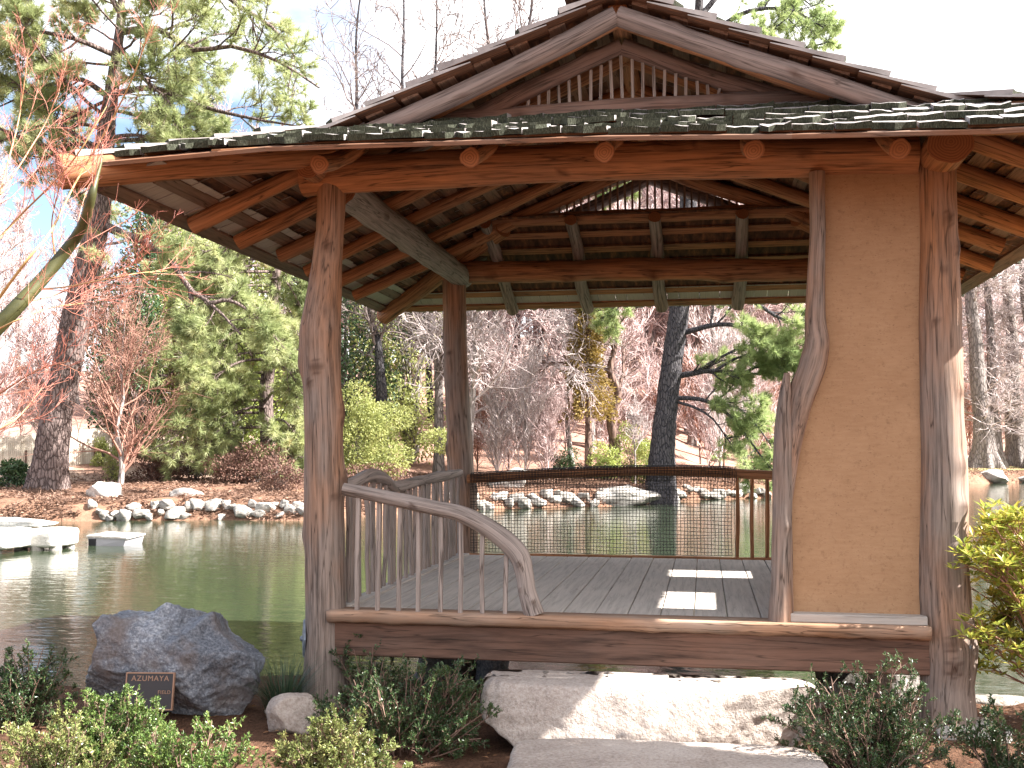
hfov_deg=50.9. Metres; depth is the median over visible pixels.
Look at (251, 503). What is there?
shore rock
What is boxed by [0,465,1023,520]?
leaf litter
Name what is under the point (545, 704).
step boulder
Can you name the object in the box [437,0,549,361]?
bare tree
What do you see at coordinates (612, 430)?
twisted tree
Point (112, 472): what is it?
bush
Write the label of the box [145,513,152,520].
shore rock
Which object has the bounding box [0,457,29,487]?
bush
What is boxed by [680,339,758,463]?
undergrowth shrub
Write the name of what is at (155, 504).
shore rock
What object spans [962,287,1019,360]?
forest tree
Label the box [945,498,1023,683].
rosette shrub
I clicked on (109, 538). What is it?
grey float
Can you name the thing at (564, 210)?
forest tree
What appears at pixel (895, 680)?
garden rock
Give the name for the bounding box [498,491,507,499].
shore rock
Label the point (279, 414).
bush
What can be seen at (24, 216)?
forest tree
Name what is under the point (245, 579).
pond water
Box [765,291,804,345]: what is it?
forest tree
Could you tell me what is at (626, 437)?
bush
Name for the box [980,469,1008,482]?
shore rock
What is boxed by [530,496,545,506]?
shore rock
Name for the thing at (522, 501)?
shore rock
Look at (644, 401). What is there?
undergrowth shrub
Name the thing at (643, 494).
shore rock
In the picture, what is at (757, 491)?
shore rock
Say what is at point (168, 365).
undergrowth shrub
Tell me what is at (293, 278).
evergreen tree
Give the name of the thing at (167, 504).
shore rock
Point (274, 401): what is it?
undergrowth shrub
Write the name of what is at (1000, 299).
forest tree
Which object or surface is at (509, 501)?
shore rock
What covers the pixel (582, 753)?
step stone
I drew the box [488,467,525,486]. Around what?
shore rock
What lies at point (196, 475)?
bush
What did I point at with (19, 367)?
undergrowth shrub
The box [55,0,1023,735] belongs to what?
garden pavilion
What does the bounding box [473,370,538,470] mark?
bare shrub
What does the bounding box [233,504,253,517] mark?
shore rock
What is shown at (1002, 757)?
garden shrub
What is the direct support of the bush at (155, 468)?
on the ground
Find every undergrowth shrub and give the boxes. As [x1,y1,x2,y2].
[0,330,46,440]
[3,302,88,433]
[4,350,36,435]
[25,294,121,381]
[78,306,154,436]
[82,364,145,448]
[114,273,171,375]
[143,305,190,442]
[254,357,302,438]
[469,323,566,469]
[469,377,509,471]
[470,331,544,417]
[472,313,525,363]
[476,341,521,376]
[482,354,543,449]
[487,309,652,448]
[541,308,658,459]
[618,309,639,390]
[622,331,699,434]
[623,359,685,433]
[636,371,695,434]
[640,330,774,466]
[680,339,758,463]
[685,364,757,467]
[697,345,779,461]
[737,380,781,453]
[756,368,778,411]
[764,371,792,440]
[964,379,972,451]
[965,401,1004,442]
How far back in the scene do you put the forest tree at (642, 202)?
59.98 m
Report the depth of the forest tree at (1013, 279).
101.69 m
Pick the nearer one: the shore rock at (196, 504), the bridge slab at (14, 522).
the bridge slab at (14, 522)
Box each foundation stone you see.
[413,658,476,682]
[475,660,508,683]
[815,672,861,687]
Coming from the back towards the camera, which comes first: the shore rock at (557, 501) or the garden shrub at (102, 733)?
the shore rock at (557, 501)
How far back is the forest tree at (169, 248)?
60.57 m
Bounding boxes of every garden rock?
[266,692,319,733]
[817,681,864,698]
[862,674,919,699]
[932,717,1011,742]
[975,694,1023,705]
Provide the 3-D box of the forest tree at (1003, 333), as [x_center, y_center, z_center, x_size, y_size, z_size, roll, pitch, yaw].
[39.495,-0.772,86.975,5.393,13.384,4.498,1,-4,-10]
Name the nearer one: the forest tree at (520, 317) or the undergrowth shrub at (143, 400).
the undergrowth shrub at (143, 400)
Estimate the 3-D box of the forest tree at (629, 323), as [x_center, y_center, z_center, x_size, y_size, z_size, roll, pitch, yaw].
[4.090,-5.654,52.973,6.232,18.547,7.473,2,-4,-24]
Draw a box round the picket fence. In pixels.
[0,427,113,465]
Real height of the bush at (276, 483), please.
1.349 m
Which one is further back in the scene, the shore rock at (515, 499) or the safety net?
the shore rock at (515, 499)
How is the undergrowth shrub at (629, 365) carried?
on the ground
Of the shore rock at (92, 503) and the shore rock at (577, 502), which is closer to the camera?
the shore rock at (92, 503)
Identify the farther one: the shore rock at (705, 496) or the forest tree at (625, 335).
the forest tree at (625, 335)
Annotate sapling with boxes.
[622,394,654,483]
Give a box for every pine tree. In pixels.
[0,0,324,489]
[135,231,307,481]
[581,0,848,502]
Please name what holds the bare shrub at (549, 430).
on the ground
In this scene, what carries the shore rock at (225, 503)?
on the ground
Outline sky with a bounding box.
[0,0,1023,372]
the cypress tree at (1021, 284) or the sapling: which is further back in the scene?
the cypress tree at (1021, 284)
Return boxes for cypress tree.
[962,262,1023,468]
[962,266,1023,466]
[962,268,1023,467]
[980,259,1023,467]
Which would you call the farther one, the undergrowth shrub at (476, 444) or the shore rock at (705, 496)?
the undergrowth shrub at (476, 444)
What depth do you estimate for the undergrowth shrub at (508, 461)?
45.80 m
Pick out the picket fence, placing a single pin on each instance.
(22, 445)
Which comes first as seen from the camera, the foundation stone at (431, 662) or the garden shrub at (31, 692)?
the garden shrub at (31, 692)
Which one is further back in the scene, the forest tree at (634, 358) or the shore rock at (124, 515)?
the forest tree at (634, 358)
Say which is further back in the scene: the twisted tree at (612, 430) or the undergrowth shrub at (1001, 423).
the undergrowth shrub at (1001, 423)
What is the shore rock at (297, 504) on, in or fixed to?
on the ground
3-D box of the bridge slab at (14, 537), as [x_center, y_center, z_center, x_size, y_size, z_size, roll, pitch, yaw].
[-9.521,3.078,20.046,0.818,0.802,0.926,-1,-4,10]
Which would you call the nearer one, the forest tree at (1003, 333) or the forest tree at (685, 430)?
the forest tree at (685, 430)
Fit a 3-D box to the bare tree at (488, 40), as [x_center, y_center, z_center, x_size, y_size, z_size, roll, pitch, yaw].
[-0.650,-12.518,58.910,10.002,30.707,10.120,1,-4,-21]
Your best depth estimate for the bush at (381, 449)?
38.46 m
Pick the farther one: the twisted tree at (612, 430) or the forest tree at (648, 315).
the forest tree at (648, 315)
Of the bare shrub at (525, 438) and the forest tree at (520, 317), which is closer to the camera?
the bare shrub at (525, 438)
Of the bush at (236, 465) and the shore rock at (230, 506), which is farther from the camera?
the bush at (236, 465)
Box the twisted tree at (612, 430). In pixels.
[514,299,646,477]
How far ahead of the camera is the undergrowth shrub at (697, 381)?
50.64 m
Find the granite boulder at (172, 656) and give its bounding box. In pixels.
[85,602,264,715]
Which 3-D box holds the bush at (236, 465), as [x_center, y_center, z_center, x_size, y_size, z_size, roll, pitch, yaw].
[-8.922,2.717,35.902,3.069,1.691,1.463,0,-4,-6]
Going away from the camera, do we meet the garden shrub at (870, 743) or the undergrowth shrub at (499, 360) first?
the garden shrub at (870, 743)
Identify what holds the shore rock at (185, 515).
in the pond water
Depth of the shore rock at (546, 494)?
35.73 m
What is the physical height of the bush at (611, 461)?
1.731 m
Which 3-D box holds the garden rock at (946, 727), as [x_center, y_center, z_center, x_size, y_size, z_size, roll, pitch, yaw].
[2.567,1.962,6.031,0.443,0.141,0.314,0,-4,4]
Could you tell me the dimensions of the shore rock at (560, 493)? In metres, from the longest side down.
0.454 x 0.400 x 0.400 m
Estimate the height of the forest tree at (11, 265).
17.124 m
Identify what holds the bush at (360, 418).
on the ground
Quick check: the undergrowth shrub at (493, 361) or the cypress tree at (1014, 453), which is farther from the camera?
the cypress tree at (1014, 453)
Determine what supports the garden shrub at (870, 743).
on the ground
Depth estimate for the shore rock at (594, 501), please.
36.02 m
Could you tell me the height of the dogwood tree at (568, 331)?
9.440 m
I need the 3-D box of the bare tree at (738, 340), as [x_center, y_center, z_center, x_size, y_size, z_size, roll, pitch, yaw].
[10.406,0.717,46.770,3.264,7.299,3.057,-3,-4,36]
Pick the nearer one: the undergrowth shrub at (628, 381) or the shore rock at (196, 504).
the shore rock at (196, 504)
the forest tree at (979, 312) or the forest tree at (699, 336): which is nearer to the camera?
the forest tree at (699, 336)
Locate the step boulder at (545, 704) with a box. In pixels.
[480,669,821,746]
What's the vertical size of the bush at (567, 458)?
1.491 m
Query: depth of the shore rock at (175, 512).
29.02 m
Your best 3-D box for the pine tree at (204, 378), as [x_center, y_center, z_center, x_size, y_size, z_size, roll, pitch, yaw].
[-9.639,-1.443,37.158,6.856,11.063,4.904,0,-4,-1]
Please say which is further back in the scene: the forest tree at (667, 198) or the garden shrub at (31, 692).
the forest tree at (667, 198)
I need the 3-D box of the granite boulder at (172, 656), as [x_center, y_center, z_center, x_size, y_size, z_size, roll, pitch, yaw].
[-2.075,1.714,6.616,1.118,0.758,0.864,-1,-4,10]
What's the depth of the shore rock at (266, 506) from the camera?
29.14 m
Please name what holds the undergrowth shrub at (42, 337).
on the ground
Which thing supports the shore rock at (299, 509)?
on the ground
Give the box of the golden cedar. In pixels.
[558,308,621,477]
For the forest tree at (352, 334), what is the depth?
56.08 m
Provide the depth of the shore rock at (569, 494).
35.84 m
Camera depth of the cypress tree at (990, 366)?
69.49 m
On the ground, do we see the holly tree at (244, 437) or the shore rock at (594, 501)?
the holly tree at (244, 437)
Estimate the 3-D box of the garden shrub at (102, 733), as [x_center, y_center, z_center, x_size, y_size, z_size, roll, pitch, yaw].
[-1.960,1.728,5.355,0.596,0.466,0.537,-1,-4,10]
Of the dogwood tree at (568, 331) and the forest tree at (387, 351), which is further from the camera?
the forest tree at (387, 351)
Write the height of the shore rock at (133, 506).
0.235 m
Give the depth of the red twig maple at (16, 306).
4.91 m
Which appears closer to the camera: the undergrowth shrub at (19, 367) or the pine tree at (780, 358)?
the pine tree at (780, 358)
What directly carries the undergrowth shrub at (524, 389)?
on the ground
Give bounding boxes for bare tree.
[299,0,408,403]
[306,0,472,412]
[389,0,491,421]
[424,0,526,429]
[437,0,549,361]
[685,307,745,478]
[726,327,779,462]
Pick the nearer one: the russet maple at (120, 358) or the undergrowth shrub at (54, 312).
the russet maple at (120, 358)
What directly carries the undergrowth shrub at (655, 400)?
on the ground
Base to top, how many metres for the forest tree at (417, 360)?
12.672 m
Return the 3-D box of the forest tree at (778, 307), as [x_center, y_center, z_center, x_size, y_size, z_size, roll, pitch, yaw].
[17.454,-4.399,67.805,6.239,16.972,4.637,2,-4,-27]
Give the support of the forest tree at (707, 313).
on the ground
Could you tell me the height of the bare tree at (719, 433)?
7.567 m
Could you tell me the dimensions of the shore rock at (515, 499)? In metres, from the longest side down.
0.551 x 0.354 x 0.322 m
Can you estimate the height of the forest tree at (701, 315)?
21.667 m
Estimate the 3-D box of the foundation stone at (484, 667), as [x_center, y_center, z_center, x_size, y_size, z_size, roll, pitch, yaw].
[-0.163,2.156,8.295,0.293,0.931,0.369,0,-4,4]
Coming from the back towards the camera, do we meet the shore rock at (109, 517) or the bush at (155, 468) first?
the bush at (155, 468)
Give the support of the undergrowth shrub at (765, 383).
on the ground
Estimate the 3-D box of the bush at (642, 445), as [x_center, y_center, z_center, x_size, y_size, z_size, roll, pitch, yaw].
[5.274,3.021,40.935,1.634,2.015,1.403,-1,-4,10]
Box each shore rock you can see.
[86,481,121,497]
[88,499,96,508]
[98,510,108,519]
[106,514,115,520]
[110,510,117,517]
[116,509,132,520]
[126,502,140,509]
[132,509,150,518]
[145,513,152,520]
[150,501,158,508]
[158,509,164,515]
[159,499,174,509]
[164,506,185,518]
[168,488,203,496]
[179,512,190,519]
[184,501,192,511]
[189,498,204,510]
[204,498,221,510]
[218,514,224,519]
[222,500,230,509]
[228,503,236,509]
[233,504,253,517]
[248,499,256,507]
[250,510,264,517]
[255,502,275,512]
[275,512,283,517]
[279,499,288,507]
[283,504,296,513]
[292,501,303,507]
[296,507,303,514]
[477,500,485,509]
[485,501,493,509]
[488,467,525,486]
[490,493,499,499]
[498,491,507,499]
[503,498,513,507]
[509,492,524,502]
[517,497,531,507]
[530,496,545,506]
[541,489,552,499]
[549,495,561,503]
[554,490,565,501]
[564,491,574,504]
[572,496,584,506]
[578,492,588,498]
[590,499,599,506]
[595,491,606,500]
[597,486,660,505]
[677,489,686,498]
[682,484,694,492]
[701,490,709,498]
[711,492,720,499]
[712,489,725,498]
[754,489,760,493]
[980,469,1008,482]
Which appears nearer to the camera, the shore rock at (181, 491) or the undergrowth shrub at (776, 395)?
the shore rock at (181, 491)
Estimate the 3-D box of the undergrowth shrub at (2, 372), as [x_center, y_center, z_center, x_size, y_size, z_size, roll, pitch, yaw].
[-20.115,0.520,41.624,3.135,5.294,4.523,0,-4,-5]
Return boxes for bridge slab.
[0,517,58,526]
[0,527,32,553]
[14,527,78,550]
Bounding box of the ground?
[0,326,1023,767]
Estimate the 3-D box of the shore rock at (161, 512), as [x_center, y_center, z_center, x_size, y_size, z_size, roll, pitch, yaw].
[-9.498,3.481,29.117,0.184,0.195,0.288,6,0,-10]
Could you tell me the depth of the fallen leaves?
6.03 m
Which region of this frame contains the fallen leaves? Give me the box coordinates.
[0,672,1022,767]
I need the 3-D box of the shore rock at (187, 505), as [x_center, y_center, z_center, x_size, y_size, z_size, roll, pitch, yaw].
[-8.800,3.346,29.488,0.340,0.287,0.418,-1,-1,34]
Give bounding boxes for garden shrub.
[0,638,81,729]
[0,700,136,767]
[53,682,167,767]
[111,708,270,767]
[270,702,413,767]
[304,654,502,762]
[328,633,414,710]
[760,648,978,767]
[942,693,1023,767]
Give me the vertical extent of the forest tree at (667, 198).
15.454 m
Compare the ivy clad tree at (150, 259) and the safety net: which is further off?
the ivy clad tree at (150, 259)
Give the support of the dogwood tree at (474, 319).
on the ground
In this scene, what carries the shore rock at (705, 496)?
in the pond water
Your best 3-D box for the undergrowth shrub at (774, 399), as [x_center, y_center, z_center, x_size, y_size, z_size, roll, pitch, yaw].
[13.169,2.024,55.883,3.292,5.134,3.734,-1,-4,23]
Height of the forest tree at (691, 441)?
23.297 m
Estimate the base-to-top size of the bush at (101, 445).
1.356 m
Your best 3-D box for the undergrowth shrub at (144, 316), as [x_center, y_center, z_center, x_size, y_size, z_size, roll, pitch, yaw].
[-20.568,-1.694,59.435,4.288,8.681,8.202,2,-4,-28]
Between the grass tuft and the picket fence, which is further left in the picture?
the picket fence
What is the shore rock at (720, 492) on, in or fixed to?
on the ground
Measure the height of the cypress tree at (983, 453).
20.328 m
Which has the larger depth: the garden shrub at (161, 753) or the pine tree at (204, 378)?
the pine tree at (204, 378)
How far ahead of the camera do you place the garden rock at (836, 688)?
7.01 m
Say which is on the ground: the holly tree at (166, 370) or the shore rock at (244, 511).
the holly tree at (166, 370)
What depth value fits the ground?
29.05 m
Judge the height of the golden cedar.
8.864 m
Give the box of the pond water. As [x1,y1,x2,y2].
[0,482,1023,696]
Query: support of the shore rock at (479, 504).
on the ground
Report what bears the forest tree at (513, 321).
on the ground
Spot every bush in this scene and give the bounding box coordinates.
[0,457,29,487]
[89,437,115,465]
[102,445,123,481]
[125,444,191,481]
[144,437,250,479]
[200,441,288,483]
[246,455,303,490]
[247,409,302,475]
[342,377,390,477]
[343,400,446,479]
[345,462,411,484]
[543,447,582,468]
[586,440,626,478]
[614,420,649,477]
[630,437,650,482]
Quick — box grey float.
[86,531,145,545]
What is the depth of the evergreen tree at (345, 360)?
43.47 m
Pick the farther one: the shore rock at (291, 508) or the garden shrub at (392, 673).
the shore rock at (291, 508)
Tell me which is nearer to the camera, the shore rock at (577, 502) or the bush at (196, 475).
the shore rock at (577, 502)
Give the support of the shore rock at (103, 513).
on the ground
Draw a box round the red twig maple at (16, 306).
[0,0,222,433]
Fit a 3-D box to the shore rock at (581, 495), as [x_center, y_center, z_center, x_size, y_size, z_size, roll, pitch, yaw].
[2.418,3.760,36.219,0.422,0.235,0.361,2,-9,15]
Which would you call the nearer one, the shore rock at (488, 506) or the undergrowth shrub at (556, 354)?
the shore rock at (488, 506)
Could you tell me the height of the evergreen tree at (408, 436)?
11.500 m
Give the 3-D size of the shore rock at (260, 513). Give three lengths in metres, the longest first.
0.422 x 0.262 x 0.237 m
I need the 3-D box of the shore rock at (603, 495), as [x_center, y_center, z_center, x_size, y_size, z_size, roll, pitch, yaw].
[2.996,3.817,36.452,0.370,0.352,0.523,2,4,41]
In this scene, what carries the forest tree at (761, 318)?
on the ground
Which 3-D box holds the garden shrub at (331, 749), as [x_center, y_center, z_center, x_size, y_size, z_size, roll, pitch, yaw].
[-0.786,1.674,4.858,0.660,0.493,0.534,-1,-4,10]
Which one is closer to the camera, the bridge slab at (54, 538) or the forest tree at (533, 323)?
the bridge slab at (54, 538)
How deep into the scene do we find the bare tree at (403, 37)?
62.84 m
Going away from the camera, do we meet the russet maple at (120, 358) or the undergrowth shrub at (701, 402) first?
the russet maple at (120, 358)
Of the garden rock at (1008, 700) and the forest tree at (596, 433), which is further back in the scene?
the forest tree at (596, 433)
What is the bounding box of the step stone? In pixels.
[507,738,827,767]
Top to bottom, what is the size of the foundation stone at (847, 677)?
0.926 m
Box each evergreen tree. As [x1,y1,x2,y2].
[243,275,358,453]
[296,280,409,466]
[343,301,446,464]
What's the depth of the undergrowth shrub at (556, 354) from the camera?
51.95 m
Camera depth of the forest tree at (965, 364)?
84.62 m
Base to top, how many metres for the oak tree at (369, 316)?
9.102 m
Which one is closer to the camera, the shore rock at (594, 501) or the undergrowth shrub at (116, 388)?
the shore rock at (594, 501)
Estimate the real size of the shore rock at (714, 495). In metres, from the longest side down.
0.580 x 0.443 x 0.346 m
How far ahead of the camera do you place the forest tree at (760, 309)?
64.00 m
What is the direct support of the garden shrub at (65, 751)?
on the ground
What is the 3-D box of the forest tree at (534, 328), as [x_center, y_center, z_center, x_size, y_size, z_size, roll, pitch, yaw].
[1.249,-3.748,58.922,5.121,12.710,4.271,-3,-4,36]
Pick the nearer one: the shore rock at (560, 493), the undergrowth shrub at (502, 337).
the shore rock at (560, 493)
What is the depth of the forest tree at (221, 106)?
64.27 m
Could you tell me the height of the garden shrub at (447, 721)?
0.594 m
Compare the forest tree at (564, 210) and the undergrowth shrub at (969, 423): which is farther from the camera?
the undergrowth shrub at (969, 423)
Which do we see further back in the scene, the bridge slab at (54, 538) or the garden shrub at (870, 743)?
the bridge slab at (54, 538)
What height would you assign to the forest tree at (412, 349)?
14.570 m
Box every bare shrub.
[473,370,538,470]
[481,339,574,468]
[518,372,580,469]
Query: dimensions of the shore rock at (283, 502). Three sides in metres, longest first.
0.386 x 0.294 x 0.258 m
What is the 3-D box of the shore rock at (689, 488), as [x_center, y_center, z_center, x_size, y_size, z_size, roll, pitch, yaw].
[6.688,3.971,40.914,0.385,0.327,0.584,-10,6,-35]
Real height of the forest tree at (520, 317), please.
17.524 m
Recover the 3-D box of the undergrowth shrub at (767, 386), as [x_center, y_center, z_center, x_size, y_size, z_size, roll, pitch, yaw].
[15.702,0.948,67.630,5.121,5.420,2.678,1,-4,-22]
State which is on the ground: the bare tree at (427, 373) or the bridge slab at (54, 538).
the bare tree at (427, 373)
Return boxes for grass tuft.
[207,644,343,713]
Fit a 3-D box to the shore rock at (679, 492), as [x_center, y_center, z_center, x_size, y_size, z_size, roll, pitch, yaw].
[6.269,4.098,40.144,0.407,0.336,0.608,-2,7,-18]
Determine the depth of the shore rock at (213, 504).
29.48 m
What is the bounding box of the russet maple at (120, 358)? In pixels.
[0,262,209,483]
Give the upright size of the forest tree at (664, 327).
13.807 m
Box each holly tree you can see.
[129,209,295,449]
[165,287,291,472]
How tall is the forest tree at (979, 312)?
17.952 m
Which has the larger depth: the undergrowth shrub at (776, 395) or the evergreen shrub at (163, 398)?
the undergrowth shrub at (776, 395)
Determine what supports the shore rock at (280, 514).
on the ground
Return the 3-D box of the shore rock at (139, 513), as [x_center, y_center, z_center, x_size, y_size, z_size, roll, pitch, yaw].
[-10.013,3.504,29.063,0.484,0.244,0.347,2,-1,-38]
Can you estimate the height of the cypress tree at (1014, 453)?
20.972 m
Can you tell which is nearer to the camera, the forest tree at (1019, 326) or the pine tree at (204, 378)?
the pine tree at (204, 378)
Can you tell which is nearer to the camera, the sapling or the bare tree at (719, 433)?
the sapling
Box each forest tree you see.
[0,115,58,347]
[0,150,32,305]
[0,194,55,372]
[35,188,125,403]
[57,200,135,383]
[116,105,210,409]
[194,86,265,309]
[341,299,379,385]
[360,315,408,413]
[362,313,426,384]
[396,314,420,401]
[428,310,511,443]
[467,309,537,411]
[487,311,524,336]
[506,310,558,423]
[514,208,568,367]
[517,199,622,426]
[519,186,667,449]
[551,332,650,438]
[566,187,657,439]
[566,197,663,429]
[573,203,640,429]
[620,185,678,431]
[622,186,695,373]
[630,307,702,371]
[637,198,675,363]
[639,199,752,448]
[645,192,766,446]
[658,197,736,434]
[663,191,693,415]
[671,196,738,352]
[678,196,765,462]
[721,201,783,388]
[746,304,799,381]
[762,303,804,383]
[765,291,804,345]
[962,287,996,359]
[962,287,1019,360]
[962,295,985,387]
[979,264,1023,372]
[982,268,1018,365]
[983,295,1023,411]
[1016,286,1023,350]
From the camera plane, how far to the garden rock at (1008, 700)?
6.78 m
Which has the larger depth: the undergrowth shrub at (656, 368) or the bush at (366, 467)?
the undergrowth shrub at (656, 368)
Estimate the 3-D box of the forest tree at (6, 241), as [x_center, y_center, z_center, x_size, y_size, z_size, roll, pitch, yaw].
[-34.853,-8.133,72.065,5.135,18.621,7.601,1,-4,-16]
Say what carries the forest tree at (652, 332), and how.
on the ground
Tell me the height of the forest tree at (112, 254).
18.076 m
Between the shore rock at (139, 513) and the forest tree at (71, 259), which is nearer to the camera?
the shore rock at (139, 513)
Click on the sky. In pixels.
(951, 46)
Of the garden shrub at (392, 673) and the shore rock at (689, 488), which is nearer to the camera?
the garden shrub at (392, 673)
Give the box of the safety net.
[470,464,736,555]
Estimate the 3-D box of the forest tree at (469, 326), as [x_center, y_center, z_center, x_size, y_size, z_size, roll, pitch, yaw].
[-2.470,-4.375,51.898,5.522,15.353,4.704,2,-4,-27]
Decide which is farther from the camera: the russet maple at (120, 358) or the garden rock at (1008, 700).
the russet maple at (120, 358)
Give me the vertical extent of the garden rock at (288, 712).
0.290 m
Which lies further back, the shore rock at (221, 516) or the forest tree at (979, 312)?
the forest tree at (979, 312)
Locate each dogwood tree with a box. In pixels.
[398,309,573,444]
[494,308,640,468]
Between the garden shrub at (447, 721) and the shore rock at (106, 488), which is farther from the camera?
the shore rock at (106, 488)
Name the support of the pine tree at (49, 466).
on the ground
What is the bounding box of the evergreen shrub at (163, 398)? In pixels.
[136,336,174,441]
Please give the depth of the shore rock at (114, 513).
28.79 m
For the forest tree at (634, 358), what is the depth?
64.27 m
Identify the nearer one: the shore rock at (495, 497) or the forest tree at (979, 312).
the shore rock at (495, 497)
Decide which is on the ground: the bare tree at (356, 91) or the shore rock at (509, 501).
the bare tree at (356, 91)
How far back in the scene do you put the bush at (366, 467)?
35.82 m
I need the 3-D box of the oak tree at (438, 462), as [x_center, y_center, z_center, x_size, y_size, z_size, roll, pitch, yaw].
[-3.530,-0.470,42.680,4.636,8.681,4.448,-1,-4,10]
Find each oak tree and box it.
[341,301,420,466]
[355,311,484,472]
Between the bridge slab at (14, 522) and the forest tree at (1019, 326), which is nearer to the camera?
the bridge slab at (14, 522)
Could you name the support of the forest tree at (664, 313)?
on the ground
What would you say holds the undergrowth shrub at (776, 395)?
on the ground
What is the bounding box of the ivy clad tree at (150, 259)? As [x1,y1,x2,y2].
[77,206,169,457]

